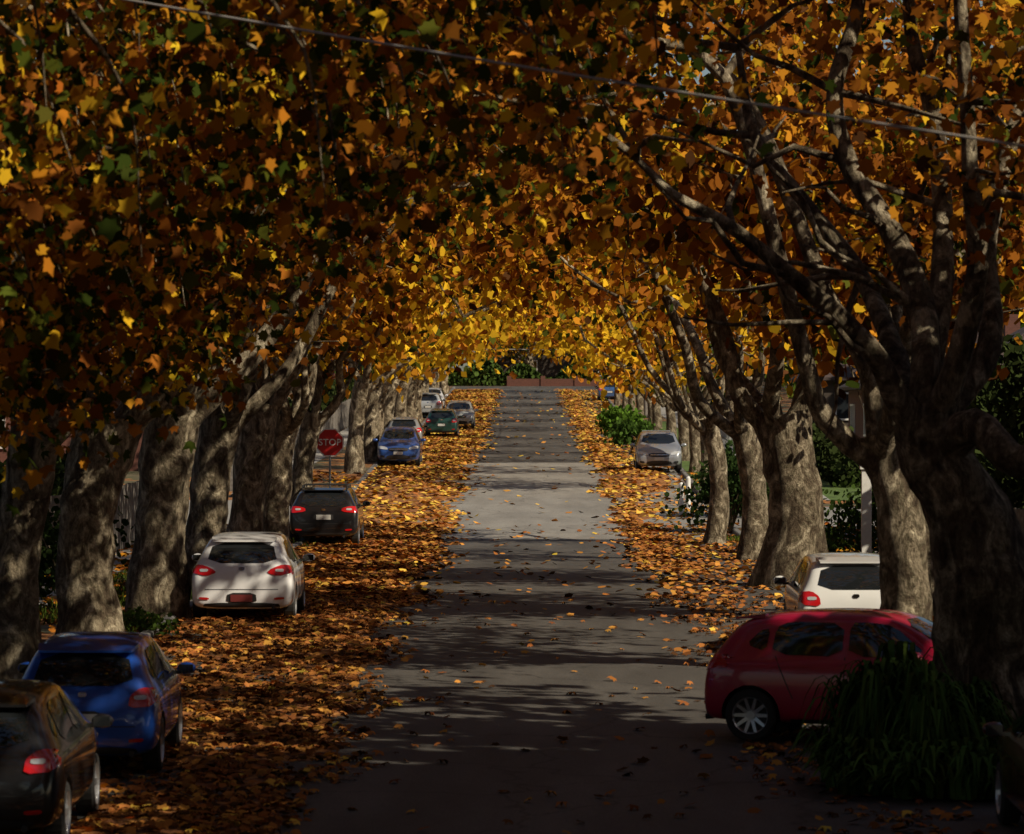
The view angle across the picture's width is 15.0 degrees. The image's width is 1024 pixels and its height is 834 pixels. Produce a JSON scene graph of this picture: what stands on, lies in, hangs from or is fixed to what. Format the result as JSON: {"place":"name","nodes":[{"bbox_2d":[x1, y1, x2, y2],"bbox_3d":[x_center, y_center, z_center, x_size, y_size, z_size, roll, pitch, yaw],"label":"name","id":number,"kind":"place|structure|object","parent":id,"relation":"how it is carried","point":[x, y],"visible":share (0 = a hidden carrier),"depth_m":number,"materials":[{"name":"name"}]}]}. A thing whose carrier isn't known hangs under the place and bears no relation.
{"place":"outdoors","nodes":[
{"label":"outdoors","id":0,"kind":"place"},
{"bbox_2d":[121,383,855,575],"bbox_3d":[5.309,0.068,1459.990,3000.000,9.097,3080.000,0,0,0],"label":"ground","id":1,"kind":"structure","parent":0,"point":[133,476],"depth_m":151.50,"materials":[{"name":"green plant"}]},
{"bbox_2d":[0,446,69,498],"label":"hedge","id":2,"kind":"object","parent":1,"relation":"on","point":[57,490],"visible":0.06,"depth_m":94.05,"materials":[{"name":"green plant"}]},
{"bbox_2d":[0,397,143,470],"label":"walls","id":3,"kind":"structure","parent":1,"relation":"on","point":[66,442],"depth_m":153.56,"materials":[{"name":"red brick"}]},
{"bbox_2d":[38,479,134,599],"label":"shrub","id":4,"kind":"object","parent":1,"relation":"on","point":[48,558],"visible":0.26,"depth_m":71.91,"materials":[{"name":"green plant"}]},
{"bbox_2d":[47,481,138,552],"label":"paling fence","id":5,"kind":"object","parent":1,"relation":"on","point":[128,507],"visible":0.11,"depth_m":100.82,"materials":[{"name":"grey wood"}]},
{"bbox_2d":[39,524,227,606],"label":"footpath","id":6,"kind":"structure","parent":1,"relation":"on","point":[128,557],"depth_m":89.11,"materials":[{"name":"concrete"}]},
{"bbox_2d":[122,601,184,637],"bbox_3d":[-6.097,3.299,62.883,1.562,0.624,1.538,0,0,0],"label":"shrub","id":7,"kind":"object","parent":1,"relation":"on","point":[138,617],"visible":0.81,"depth_m":62.53,"materials":[{"name":"green plant"}]},
{"bbox_2d":[40,542,292,642],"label":"nature strip","id":8,"kind":"object","parent":1,"relation":"on","point":[46,631],"visible":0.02,"depth_m":63.08,"materials":[{"name":"green plant"}]},
{"bbox_2d":[141,538,307,637],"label":"kerb","id":9,"kind":"structure","parent":1,"relation":"on","point":[150,633],"depth_m":66.07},
{"bbox_2d":[231,427,347,493],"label":"footpath","id":10,"kind":"structure","parent":1,"relation":"on","point":[320,456],"depth_m":175.06,"materials":[{"name":"concrete"}]},
{"bbox_2d":[230,398,350,491],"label":"paling fence","id":11,"kind":"object","parent":1,"relation":"on","point":[338,419],"visible":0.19,"depth_m":214.75,"materials":[{"name":"grey wood"}]},
{"bbox_2d":[0,0,624,386],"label":"plane tree","id":12,"kind":"object","parent":1,"relation":"on","point":[195,30],"visible":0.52,"depth_m":34.76,"materials":[{"name":"orange plant"}]},
{"bbox_2d":[4,0,650,633],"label":"plane tree","id":13,"kind":"object","parent":1,"relation":"on","point":[86,594],"visible":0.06,"depth_m":59.28,"materials":[{"name":"orange plant"}]},
{"bbox_2d":[308,378,354,410],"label":"hedge","id":14,"kind":"object","parent":1,"relation":"on","point":[332,391],"visible":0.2,"depth_m":223.55,"materials":[{"name":"green plant"}]},
{"bbox_2d":[0,0,702,489],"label":"plane tree","id":15,"kind":"object","parent":1,"relation":"on","point":[36,376],"visible":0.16,"depth_m":41.13,"materials":[{"name":"orange plant"}]},
{"bbox_2d":[110,0,618,531],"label":"plane tree","id":16,"kind":"object","parent":1,"relation":"on","point":[254,448],"visible":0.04,"depth_m":85.72,"materials":[{"name":"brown plant"}]},
{"bbox_2d":[30,2,700,618],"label":"plane tree","id":17,"kind":"object","parent":1,"relation":"on","point":[158,580],"visible":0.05,"depth_m":66.62,"materials":[{"name":"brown plant"}]},
{"bbox_2d":[0,0,746,678],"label":"plane tree","id":18,"kind":"object","parent":1,"relation":"on","point":[20,554],"visible":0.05,"depth_m":51.70,"materials":[{"name":"orange plant"}]},
{"bbox_2d":[110,5,644,584],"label":"plane tree","id":19,"kind":"object","parent":1,"relation":"on","point":[210,481],"visible":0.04,"depth_m":75.72,"materials":[{"name":"brown plant"}]},
{"bbox_2d":[313,387,451,487],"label":"nature strip","id":20,"kind":"object","parent":1,"relation":"on","point":[337,463],"visible":0.14,"depth_m":153.87,"materials":[{"name":"orange plant"}]},
{"bbox_2d":[0,0,801,518],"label":"overhanging boughs","id":21,"kind":"object","parent":1,"relation":"on","point":[332,84],"visible":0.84,"depth_m":36.07,"materials":[{"name":"orange plant"}]},
{"bbox_2d":[352,387,454,490],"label":"kerb","id":22,"kind":"structure","parent":1,"relation":"on","point":[366,474],"depth_m":150.70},
{"bbox_2d":[335,357,504,385],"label":"hedge","id":23,"kind":"object","parent":1,"relation":"on","point":[488,375],"visible":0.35,"depth_m":346.37,"materials":[{"name":"green plant"}]},
{"bbox_2d":[270,212,585,540],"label":"plane tree","id":24,"kind":"object","parent":1,"relation":"on","point":[315,420],"visible":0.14,"depth_m":106.30,"materials":[{"name":"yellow plant"}]},
{"bbox_2d":[325,250,541,473],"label":"plane tree","id":25,"kind":"object","parent":1,"relation":"on","point":[364,386],"visible":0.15,"depth_m":148.65,"materials":[{"name":"yellow plant"}]},
{"bbox_2d":[263,160,610,540],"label":"plane tree","id":26,"kind":"object","parent":1,"relation":"on","point":[279,485],"visible":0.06,"depth_m":96.68,"materials":[{"name":"yellow plant"}]},
{"bbox_2d":[333,263,549,439],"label":"plane tree","id":27,"kind":"object","parent":1,"relation":"on","point":[428,373],"visible":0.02,"depth_m":171.71,"materials":[{"name":"yellow plant"}]},
{"bbox_2d":[360,265,557,461],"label":"plane tree","id":28,"kind":"object","parent":1,"relation":"on","point":[370,434],"visible":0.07,"depth_m":159.72,"materials":[{"name":"yellow plant"}]},
{"bbox_2d":[394,269,529,416],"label":"plane tree","id":29,"kind":"object","parent":1,"relation":"on","point":[400,409],"visible":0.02,"depth_m":198.78,"materials":[{"name":"yellow plant"}]},
{"bbox_2d":[384,278,548,429],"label":"plane tree","id":30,"kind":"object","parent":1,"relation":"on","point":[391,395],"visible":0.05,"depth_m":184.78,"materials":[{"name":"yellow plant"}]},
{"bbox_2d":[407,324,537,422],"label":"plane tree","id":31,"kind":"object","parent":1,"relation":"on","point":[418,411],"depth_m":229.73,"materials":[{"name":"yellow plant"}]},
{"bbox_2d":[439,339,507,393],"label":"plane tree","id":32,"kind":"object","parent":1,"relation":"on","point":[443,385],"visible":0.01,"depth_m":303.68,"materials":[{"name":"plant"}]},
{"bbox_2d":[406,270,548,416],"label":"plane tree","id":33,"kind":"object","parent":1,"relation":"on","point":[412,396],"visible":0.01,"depth_m":213.72,"materials":[{"name":"yellow plant"}]},
{"bbox_2d":[422,323,536,414],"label":"plane tree","id":34,"kind":"object","parent":1,"relation":"on","point":[426,385],"depth_m":246.81,"materials":[{"name":"yellow plant"}]},
{"bbox_2d":[39,528,933,631],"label":"grass","id":35,"kind":"structure","parent":1,"relation":"on","point":[54,606],"depth_m":71.51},
{"bbox_2d":[0,388,1023,833],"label":"leaf litter","id":36,"kind":"object","parent":1,"relation":"on","point":[372,574],"visible":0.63,"depth_m":61.53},
{"bbox_2d":[317,429,343,482],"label":"stop sign","id":37,"kind":"object","parent":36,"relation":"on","point":[330,443],"visible":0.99,"depth_m":110.01,"materials":[{"name":"metal"}]},
{"bbox_2d":[373,426,425,465],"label":"station wagon car","id":38,"kind":"object","parent":36,"relation":"on","point":[399,443],"visible":1,"depth_m":157.25,"materials":[{"name":"paint"}]},
{"bbox_2d":[630,430,686,471],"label":"hatchback car","id":39,"kind":"object","parent":36,"relation":"on","point":[656,447],"visible":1,"depth_m":151.29,"materials":[{"name":"paint"}]},
{"bbox_2d":[487,332,540,363],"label":"plane tree","id":40,"kind":"object","parent":1,"relation":"on","point":[511,346],"visible":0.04,"depth_m":349.88,"materials":[{"name":"yellow plant"}]},
{"bbox_2d":[492,329,543,366],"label":"plane tree","id":41,"kind":"object","parent":1,"relation":"on","point":[529,360],"visible":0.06,"depth_m":350.79,"materials":[{"name":"yellow plant"}]},
{"bbox_2d":[365,463,731,538],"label":"intersection surface","id":42,"kind":"object","parent":1,"relation":"on","point":[530,484],"visible":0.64,"depth_m":129.90,"materials":[{"name":"asphalt"}]},
{"bbox_2d":[497,344,601,377],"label":"trees","id":43,"kind":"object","parent":1,"relation":"on","point":[546,368],"depth_m":355.49,"materials":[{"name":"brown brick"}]},
{"bbox_2d":[503,362,602,385],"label":"hedge","id":44,"kind":"object","parent":1,"relation":"on","point":[520,370],"visible":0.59,"depth_m":346.40,"materials":[{"name":"green plant"}]},
{"bbox_2d":[507,376,604,385],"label":"brick fence","id":45,"kind":"object","parent":1,"relation":"on","point":[542,381],"visible":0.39,"depth_m":344.37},
{"bbox_2d":[408,334,737,382],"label":"background trees","id":46,"kind":"object","parent":1,"relation":"on","point":[457,370],"depth_m":376.49,"materials":[{"name":"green plant"}]},
{"bbox_2d":[532,229,620,404],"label":"plane tree","id":47,"kind":"object","parent":1,"relation":"on","point":[617,399],"depth_m":270.79,"materials":[{"name":"brown plant"}]},
{"bbox_2d":[521,323,634,410],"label":"plane tree","id":48,"kind":"object","parent":1,"relation":"on","point":[630,400],"depth_m":233.77,"materials":[{"name":"brown plant"}]},
{"bbox_2d":[501,320,713,419],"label":"plane tree","id":49,"kind":"object","parent":1,"relation":"on","point":[639,401],"visible":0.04,"depth_m":217.12,"materials":[{"name":"yellow plant"}]},
{"bbox_2d":[438,168,785,543],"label":"plane tree","id":50,"kind":"object","parent":1,"relation":"on","point":[656,318],"visible":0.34,"depth_m":105.66,"materials":[{"name":"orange plant"}]},
{"bbox_2d":[523,263,710,460],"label":"plane tree","id":51,"kind":"object","parent":1,"relation":"on","point":[683,432],"visible":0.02,"depth_m":160.78,"materials":[{"name":"yellow plant"}]},
{"bbox_2d":[595,401,648,442],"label":"shrub","id":52,"kind":"object","parent":1,"relation":"on","point":[610,415],"visible":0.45,"depth_m":194.73,"materials":[{"name":"green plant"}]},
{"bbox_2d":[521,286,729,436],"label":"plane tree","id":53,"kind":"object","parent":1,"relation":"on","point":[670,421],"visible":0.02,"depth_m":172.80,"materials":[{"name":"yellow plant"}]},
{"bbox_2d":[499,280,753,471],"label":"plane tree","id":54,"kind":"object","parent":1,"relation":"on","point":[694,446],"visible":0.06,"depth_m":149.68,"materials":[{"name":"yellow plant"}]},
{"bbox_2d":[603,417,662,448],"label":"shrub","id":55,"kind":"object","parent":1,"relation":"on","point":[625,432],"visible":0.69,"depth_m":175.71,"materials":[{"name":"green plant"}]},
{"bbox_2d":[517,264,752,485],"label":"plane tree","id":56,"kind":"object","parent":1,"relation":"on","point":[632,371],"visible":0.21,"depth_m":137.78,"materials":[{"name":"yellow plant"}]},
{"bbox_2d":[467,65,827,561],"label":"plane tree","id":57,"kind":"object","parent":1,"relation":"on","point":[728,419],"visible":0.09,"depth_m":93.67,"materials":[{"name":"brown plant"}]},
{"bbox_2d":[597,387,703,501],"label":"kerb","id":58,"kind":"structure","parent":1,"relation":"on","point":[683,472],"depth_m":148.28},
{"bbox_2d":[609,395,700,488],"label":"nature strip","id":59,"kind":"object","parent":1,"relation":"on","point":[663,418],"visible":0.06,"depth_m":268.36,"materials":[{"name":"green plant"}]},
{"bbox_2d":[647,422,700,487],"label":"lawn","id":60,"kind":"structure","parent":59,"relation":"on","point":[685,465],"depth_m":156.72,"materials":[{"name":"green plant"}]},
{"bbox_2d":[531,314,651,423],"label":"plane tree","id":61,"kind":"object","parent":60,"relation":"on","point":[649,405],"visible":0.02,"depth_m":200.81,"materials":[{"name":"brown plant"}]},
{"bbox_2d":[538,311,661,429],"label":"plane tree","id":62,"kind":"object","parent":60,"relation":"on","point":[656,415],"visible":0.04,"depth_m":185.78,"materials":[{"name":"brown plant"}]},
{"bbox_2d":[364,0,1023,621],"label":"plane tree","id":63,"kind":"object","parent":1,"relation":"on","point":[904,578],"visible":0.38,"depth_m":54.99,"materials":[{"name":"orange plant"}]},
{"bbox_2d":[394,0,1023,587],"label":"plane tree","id":64,"kind":"object","parent":1,"relation":"on","point":[794,532],"visible":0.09,"depth_m":79.74,"materials":[{"name":"brown plant"}]},
{"bbox_2d":[664,439,769,531],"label":"shrub","id":65,"kind":"object","parent":1,"relation":"on","point":[734,488],"visible":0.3,"depth_m":112.77,"materials":[{"name":"green plant"}]},
{"bbox_2d":[415,0,1023,749],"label":"plane tree","id":66,"kind":"object","parent":1,"relation":"on","point":[929,392],"visible":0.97,"depth_m":43.69,"materials":[{"name":"brown plant"}]},
{"bbox_2d":[419,0,1023,615],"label":"plane tree","id":67,"kind":"object","parent":1,"relation":"on","point":[711,192],"visible":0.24,"depth_m":65.34,"materials":[{"name":"orange plant"}]},
{"bbox_2d":[692,455,768,516],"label":"shrub","id":68,"kind":"object","parent":1,"relation":"on","point":[703,468],"depth_m":121.88,"materials":[{"name":"green plant"}]},
{"bbox_2d":[660,406,829,499],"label":"footpath","id":69,"kind":"structure","parent":1,"relation":"on","point":[663,412],"depth_m":232.49,"materials":[{"name":"concrete"}]},
{"bbox_2d":[722,437,860,499],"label":"lawn","id":70,"kind":"structure","parent":1,"relation":"on","point":[829,487],"depth_m":137.63,"materials":[{"name":"green plant"}]},
{"bbox_2d":[812,421,860,487],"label":"hedge","id":71,"kind":"object","parent":70,"relation":"on","point":[829,455],"visible":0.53,"depth_m":141.88,"materials":[{"name":"green plant"}]},
{"bbox_2d":[812,380,847,425],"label":"walls","id":72,"kind":"structure","parent":1,"relation":"on","point":[828,390],"depth_m":208.44,"materials":[{"name":"grey brick"}]},
{"bbox_2d":[788,356,856,382],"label":"roof","id":73,"kind":"structure","parent":72,"relation":"on","point":[829,376],"depth_m":208.40,"materials":[{"name":"tile"}]},
{"bbox_2d":[822,461,878,553],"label":"shrub","id":74,"kind":"object","parent":1,"relation":"on","point":[852,513],"visible":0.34,"depth_m":89.95,"materials":[{"name":"green plant"}]},
{"bbox_2d":[848,390,864,437],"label":"walls","id":75,"kind":"structure","parent":1,"relation":"on","point":[853,396],"depth_m":181.35,"materials":[{"name":"red brick"}]},
{"bbox_2d":[837,394,847,417],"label":"window glass","id":76,"kind":"object","parent":75,"relation":"in","point":[842,410],"visible":0.03,"depth_m":208.39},
{"bbox_2d":[850,404,865,436],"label":"window frames","id":77,"kind":"structure","parent":75,"relation":"attached to","point":[853,415],"depth_m":182.69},
{"bbox_2d":[839,334,977,390],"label":"roof","id":78,"kind":"structure","parent":75,"relation":"on","point":[844,387],"depth_m":181.08,"materials":[{"name":"tile"}]},
{"bbox_2d":[1003,314,1019,336],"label":"chimney","id":79,"kind":"object","parent":78,"relation":"on","point":[1011,327],"visible":0.36,"depth_m":180.87,"materials":[{"name":"red brick"}]},
{"bbox_2d":[739,216,1023,398],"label":"background trees","id":80,"kind":"object","parent":1,"relation":"on","point":[789,371],"depth_m":296.22,"materials":[{"name":"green plant"}]},
{"bbox_2d":[863,9,1023,288],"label":"plane tree","id":81,"kind":"object","parent":1,"relation":"on","point":[992,26],"visible":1,"depth_m":35.26,"materials":[{"name":"brown plant"}]},
{"bbox_2d":[966,363,1015,502],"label":"hedge","id":82,"kind":"object","parent":1,"relation":"on","point":[980,401],"visible":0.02,"depth_m":98.41,"materials":[{"name":"green plant"}]},
{"bbox_2d":[987,333,1023,509],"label":"hedge","id":83,"kind":"object","parent":1,"relation":"on","point":[1009,404],"visible":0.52,"depth_m":89.36,"materials":[{"name":"green plant"}]},
{"bbox_2d":[1013,508,1023,531],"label":"paling fence","id":84,"kind":"object","parent":1,"relation":"on","point":[1019,513],"visible":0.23,"depth_m":81.49,"materials":[{"name":"brown wood"}]},
{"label":"nature strip","id":85,"kind":"object","parent":1,"relation":"on","visible":0},
{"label":"lawn","id":86,"kind":"structure","parent":85,"relation":"on","visible":0},
{"bbox_2d":[859,466,871,552],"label":"gate post","id":87,"kind":"object","parent":86,"relation":"on","point":[866,516],"visible":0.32,"depth_m":87.86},
{"bbox_2d":[35,0,992,371],"label":"sky","id":88,"kind":"structure","parent":0,"point":[704,72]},
{"bbox_2d":[37,388,1023,833],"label":"road","id":89,"kind":"structure","parent":0,"point":[527,700],"depth_m":48.78,"materials":[{"name":"asphalt"}]},
{"bbox_2d":[0,679,113,833],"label":"hatchback car","id":90,"kind":"object","parent":89,"relation":"on","point":[49,767],"visible":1,"depth_m":36.76,"materials":[{"name":"paint"}]},
{"bbox_2d":[18,631,195,770],"bbox_3d":[-4.736,3.199,44.602,2.079,1.481,3.791,0,1,0],"label":"hatchback car","id":91,"kind":"object","parent":89,"relation":"on","point":[129,683],"visible":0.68,"depth_m":43.01,"materials":[{"name":"paint"}]},
{"bbox_2d":[192,531,314,619],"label":"hatchback car","id":92,"kind":"object","parent":89,"relation":"on","point":[248,570],"visible":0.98,"depth_m":66.30,"materials":[{"name":"paint"}]},
{"bbox_2d":[289,483,369,543],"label":"suv car","id":93,"kind":"object","parent":89,"relation":"on","point":[326,509],"visible":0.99,"depth_m":104.09,"materials":[{"name":"paint"}]},
{"bbox_2d":[388,417,427,446],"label":"hatchback car","id":94,"kind":"object","parent":89,"relation":"on","point":[407,422],"visible":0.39,"depth_m":184.29,"materials":[{"name":"paint"}]},
{"bbox_2d":[421,392,445,413],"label":"suv car","id":95,"kind":"object","parent":89,"relation":"on","point":[430,400],"visible":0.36,"depth_m":244.00,"materials":[{"name":"paint"}]},
{"bbox_2d":[429,387,447,407],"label":"hatchback car","id":96,"kind":"object","parent":89,"relation":"on","point":[439,391],"visible":0.33,"depth_m":262.15,"materials":[{"name":"paint"}]},
{"bbox_2d":[423,408,462,435],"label":"station wagon car","id":97,"kind":"object","parent":89,"relation":"on","point":[441,420],"visible":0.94,"depth_m":206.81,"materials":[{"name":"paint"}]},
{"bbox_2d":[446,401,477,427],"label":"suv car","id":98,"kind":"object","parent":89,"relation":"on","point":[466,410],"visible":0.62,"depth_m":221.49,"materials":[{"name":"paint"}]},
{"bbox_2d":[594,380,621,400],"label":"hatchback car","id":99,"kind":"object","parent":89,"relation":"on","point":[610,390],"visible":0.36,"depth_m":285.94,"materials":[{"name":"paint"}]},
{"bbox_2d":[704,608,933,741],"bbox_3d":[4.371,3.100,46.734,3.916,1.570,2.119,0,0,19],"label":"hatchback car","id":100,"kind":"object","parent":89,"relation":"on","point":[764,670],"visible":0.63,"depth_m":46.31,"materials":[{"name":"paint"}]},
{"bbox_2d":[773,552,880,609],"bbox_3d":[5.168,2.844,60.170,2.139,1.506,4.208,0,1,0],"label":"hatchback car","id":101,"kind":"object","parent":89,"relation":"on","point":[835,580],"visible":0.41,"depth_m":58.32,"materials":[{"name":"paint"}]},
{"bbox_2d":[787,733,918,795],"bbox_3d":[3.779,3.692,41.527,1.718,0.625,1.957,0,0,0],"label":"agapanthus plant","id":102,"kind":"object","parent":89,"relation":"on","point":[847,763],"visible":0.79,"depth_m":41.19,"materials":[{"name":"green plant"}]},
{"bbox_2d":[781,640,1021,782],"bbox_3d":[4.404,3.224,42.539,2.639,1.521,2.416,0,0,27],"label":"agapanthus plant","id":103,"kind":"object","parent":89,"relation":"on","point":[905,693],"visible":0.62,"depth_m":41.98,"materials":[{"name":"green plant"}]},
{"bbox_2d":[852,735,996,800],"bbox_3d":[4.663,3.700,41.072,2.291,0.631,1.804,0,0,0],"label":"agapanthus plant","id":104,"kind":"object","parent":89,"relation":"on","point":[964,771],"visible":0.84,"depth_m":40.68,"materials":[{"name":"green plant"}]},
{"bbox_2d":[982,710,1023,823],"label":"hatchback car","id":105,"kind":"object","parent":89,"relation":"on","point":[1009,789],"visible":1,"depth_m":38.21,"materials":[{"name":"paint"}]},
{"bbox_2d":[123,0,1023,146],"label":"power line","id":106,"kind":"object","parent":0,"point":[624,83],"visible":1,"depth_m":28.24,"materials":[{"name":"grey"}]},
{"bbox_2d":[448,386,792,387],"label":"cross street","id":107,"kind":"structure","parent":0,"point":[535,386],"depth_m":339.53,"materials":[{"name":"asphalt"}]},
{"bbox_2d":[734,507,876,527],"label":"cross street","id":108,"kind":"structure","parent":0,"point":[830,515],"depth_m":121.58,"materials":[{"name":"asphalt"}]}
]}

